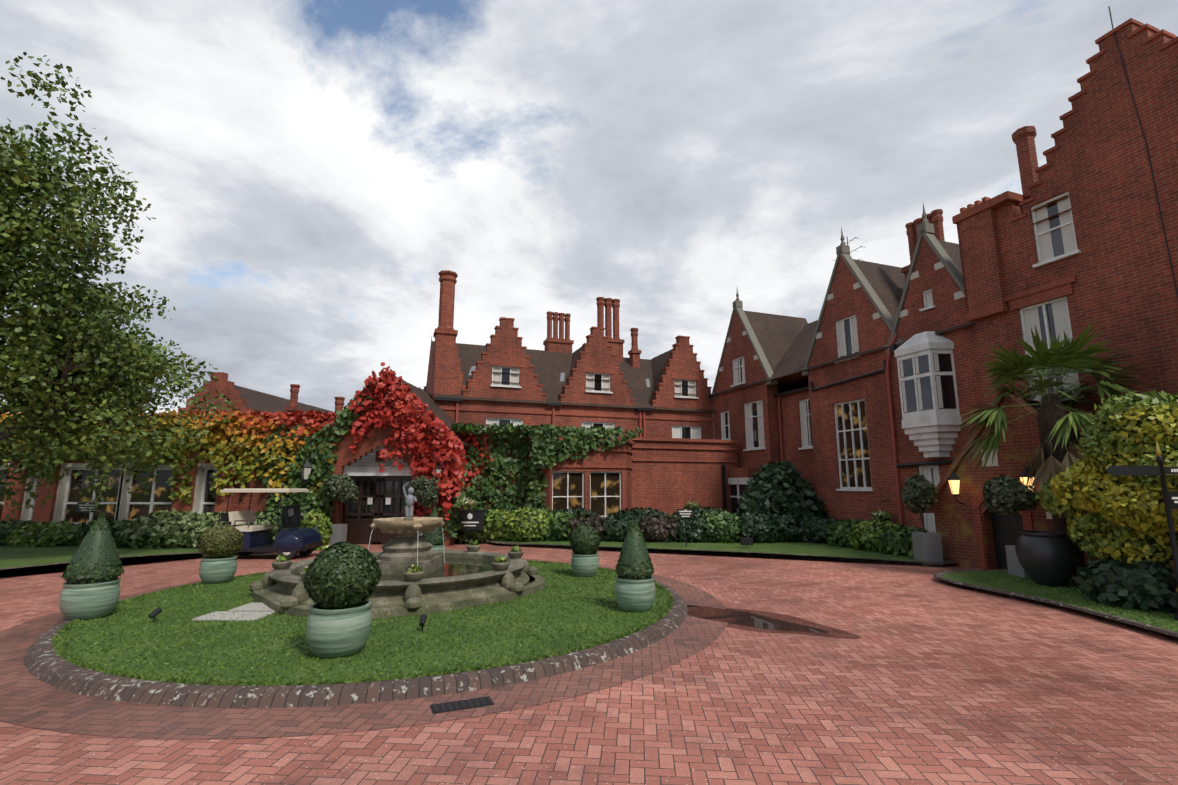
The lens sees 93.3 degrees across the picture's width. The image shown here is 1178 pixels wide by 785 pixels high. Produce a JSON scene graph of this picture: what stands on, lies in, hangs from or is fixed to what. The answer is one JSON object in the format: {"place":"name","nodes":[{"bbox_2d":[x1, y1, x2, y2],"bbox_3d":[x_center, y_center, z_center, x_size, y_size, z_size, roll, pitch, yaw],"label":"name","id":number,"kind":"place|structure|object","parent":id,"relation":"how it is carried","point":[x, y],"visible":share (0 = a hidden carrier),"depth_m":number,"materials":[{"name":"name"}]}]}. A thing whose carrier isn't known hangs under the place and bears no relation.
{"place":"outdoors","nodes":[
{"label":"outdoors","id":0,"kind":"place"},
{"bbox_2d":[0,542,1177,784],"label":"paving","id":1,"kind":"structure","parent":0,"point":[926,678],"depth_m":4.80,"materials":[{"name":"red brick"}]},
{"bbox_2d":[0,372,344,524],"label":"wing","id":2,"kind":"structure","parent":1,"relation":"on","point":[120,503],"depth_m":19.29,"materials":[{"name":"red brick"}]},
{"bbox_2d":[0,409,338,509],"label":"ivy","id":3,"kind":"object","parent":2,"relation":"attached to","point":[238,422],"visible":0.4,"depth_m":18.99,"materials":[{"name":"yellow plant"}]},
{"bbox_2d":[218,488,322,559],"bbox_3d":[-8.821,3.607,15.423,2.500,1.862,1.272,0,-10,-2],"label":"golf cart","id":4,"kind":"object","parent":1,"relation":"on","point":[292,542],"visible":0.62,"depth_m":15.05,"materials":[{"name":"blue metal"}]},
{"bbox_2d":[301,374,468,545],"bbox_3d":[-6.845,2.851,22.937,5.146,5.850,9.496,0,-10,2],"label":"entrance porch","id":5,"kind":"object","parent":1,"relation":"on","point":[380,495],"visible":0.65,"depth_m":18.86,"materials":[{"name":"brick"}]},
{"bbox_2d":[256,379,465,538],"bbox_3d":[-7.731,2.191,18.675,7.243,5.518,0.871,0,-10,2],"label":"green ivy","id":6,"kind":"object","parent":5,"relation":"attached to","point":[326,501],"visible":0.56,"depth_m":18.62,"materials":[{"name":"green plant"}]},
{"bbox_2d":[348,362,493,519],"bbox_3d":[-5.738,1.912,19.500,4.460,5.559,2.989,0,-10,2],"label":"red ivy","id":7,"kind":"object","parent":5,"relation":"attached to","point":[399,398],"visible":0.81,"depth_m":18.53,"materials":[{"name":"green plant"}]},
{"bbox_2d":[426,270,715,438],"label":"block","id":8,"kind":"structure","parent":1,"relation":"on","point":[504,376],"depth_m":25.33,"materials":[{"name":"brick"}]},
{"bbox_2d":[0,467,1165,609],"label":"shrubs","id":9,"kind":"object","parent":1,"relation":"on","point":[806,512],"visible":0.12,"depth_m":18.21,"materials":[{"name":"green plant"}]},
{"bbox_2d":[0,540,1177,738],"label":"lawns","id":10,"kind":"structure","parent":1,"relation":"on","point":[43,686],"depth_m":5.92,"materials":[{"name":"green plant"}]},
{"bbox_2d":[0,52,240,519],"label":"tree","id":11,"kind":"object","parent":10,"relation":"on","point":[70,299],"depth_m":13.64,"materials":[{"name":"green plant"}]},
{"bbox_2d":[121,508,280,548],"bbox_3d":[-11.915,4.271,17.371,4.790,1.348,2.112,1,-10,-6],"label":"hedge","id":12,"kind":"object","parent":10,"relation":"on","point":[184,537],"visible":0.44,"depth_m":16.65,"materials":[{"name":"green plant"}]},
{"bbox_2d":[59,515,655,657],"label":"plant pots","id":13,"kind":"object","parent":10,"relation":"on","point":[340,633],"visible":0.6,"depth_m":7.83,"materials":[{"name":"green ceramic"}]},
{"bbox_2d":[198,524,242,558],"bbox_3d":[-7.213,2.929,10.886,0.750,0.700,0.739,0,-10,2],"label":"topiary ball","id":14,"kind":"object","parent":13,"relation":"on","point":[205,545],"visible":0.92,"depth_m":10.67,"materials":[{"name":"green plant"}]},
{"bbox_2d":[61,505,654,609],"bbox_3d":[-2.698,2.523,9.468,7.562,1.093,6.985,-4,-10,24],"label":"box topiary","id":15,"kind":"object","parent":13,"relation":"on","point":[318,595],"visible":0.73,"depth_m":6.40,"materials":[{"name":"green plant"}]},
{"bbox_2d":[249,482,544,618],"bbox_3d":[-3.390,2.650,10.422,5.165,1.915,5.165,0,-10,2],"label":"fountain","id":16,"kind":"object","parent":10,"relation":"on","point":[449,580],"depth_m":9.33,"materials":[{"name":"beige stone"}]},
{"bbox_2d":[276,540,520,572],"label":"small potted plants","id":17,"kind":"object","parent":16,"relation":"on","point":[415,567],"visible":0.5,"depth_m":9.57,"materials":[{"name":"plant"}]},
{"bbox_2d":[76,502,752,630],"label":"signs and lights","id":18,"kind":"object","parent":10,"relation":"on","point":[472,519],"visible":0.58,"depth_m":16.50,"materials":[{"name":"black"}]},
{"bbox_2d":[0,493,933,554],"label":"hedge shrubs","id":19,"kind":"object","parent":10,"relation":"on","point":[846,523],"visible":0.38,"depth_m":17.70,"materials":[{"name":"green plant"}]},
{"bbox_2d":[4,390,1177,570],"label":"shrubs","id":20,"kind":"object","parent":10,"relation":"on","point":[1096,433],"visible":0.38,"depth_m":9.62,"materials":[{"name":"green plant"}]},
{"bbox_2d":[51,560,1177,685],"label":"grass tufts","id":21,"kind":"object","parent":10,"relation":"on","point":[59,648],"visible":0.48,"depth_m":7.04,"materials":[{"name":"green plant"}]},
{"bbox_2d":[564,513,1177,598],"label":"shrubs","id":22,"kind":"object","parent":10,"relation":"on","point":[588,517],"visible":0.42,"depth_m":18.52,"materials":[{"name":"green plant"}]},
{"bbox_2d":[949,317,1151,577],"bbox_3d":[9.816,1.214,11.830,3.903,5.213,3.496,0,-10,2],"label":"palm","id":23,"kind":"object","parent":10,"relation":"on","point":[1055,355],"depth_m":11.69,"materials":[{"name":"green plant"}]},
{"bbox_2d":[1018,447,1080,506],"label":"dead palm fronds","id":24,"kind":"object","parent":23,"relation":"attached to","point":[1051,466],"visible":0.38,"depth_m":11.54,"materials":[{"name":"brown plant"}]},
{"bbox_2d":[1049,401,1177,570],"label":"yellow-green shrub","id":25,"kind":"object","parent":10,"relation":"on","point":[1124,502],"visible":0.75,"depth_m":8.79,"materials":[{"name":"plant"}]},
{"bbox_2d":[1105,440,1177,620],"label":"signpost","id":26,"kind":"object","parent":10,"relation":"on","point":[1170,497],"visible":1,"depth_m":7.97,"materials":[{"name":"black metal"}]},
{"bbox_2d":[460,433,737,517],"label":"building wing","id":27,"kind":"structure","parent":1,"relation":"on","point":[668,475],"depth_m":22.85,"materials":[{"name":"brick"}]},
{"bbox_2d":[449,421,642,539],"bbox_3d":[-1.537,3.280,20.867,7.375,4.303,1.963,3,-10,-20],"label":"green ivy","id":28,"kind":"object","parent":27,"relation":"attached to","point":[533,464],"depth_m":20.61,"materials":[{"name":"green plant"}]},
{"bbox_2d":[461,488,888,521],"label":"hanging baskets","id":29,"kind":"object","parent":27,"relation":"on","point":[468,506],"visible":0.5,"depth_m":17.85,"materials":[{"name":"brown plant"}]},
{"bbox_2d":[457,498,889,516],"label":"basket flowers","id":30,"kind":"object","parent":29,"relation":"in","point":[691,505],"visible":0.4,"depth_m":17.86,"materials":[{"name":"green plant"}]},
{"bbox_2d":[457,497,891,520],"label":"basket plants","id":31,"kind":"object","parent":29,"relation":"in","point":[873,516],"visible":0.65,"depth_m":17.78,"materials":[{"name":"green plant"}]},
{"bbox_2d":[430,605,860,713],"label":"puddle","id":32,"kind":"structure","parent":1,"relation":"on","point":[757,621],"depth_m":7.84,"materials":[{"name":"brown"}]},
{"bbox_2d":[328,502,1077,586],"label":"dark planters","id":33,"kind":"object","parent":1,"relation":"on","point":[1048,558],"visible":0.85,"depth_m":10.50,"materials":[{"name":"black ceramic"}]},
{"bbox_2d":[324,473,1039,515],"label":"topiary balls","id":34,"kind":"object","parent":33,"relation":"on","point":[997,490],"visible":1,"depth_m":13.82},
{"bbox_2d":[419,386,1176,612],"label":"shrubs","id":35,"kind":"object","parent":1,"relation":"on","point":[1164,600],"visible":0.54,"depth_m":18.34,"materials":[{"name":"green plant"}]},
{"bbox_2d":[709,6,1177,568],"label":"wing","id":36,"kind":"structure","parent":1,"relation":"on","point":[863,392],"depth_m":14.27,"materials":[{"name":"red brick"}]},
{"bbox_2d":[0,0,1177,426],"label":"sky","id":37,"kind":"structure","parent":0,"point":[309,171],"materials":[{"name":"white"}]}
]}

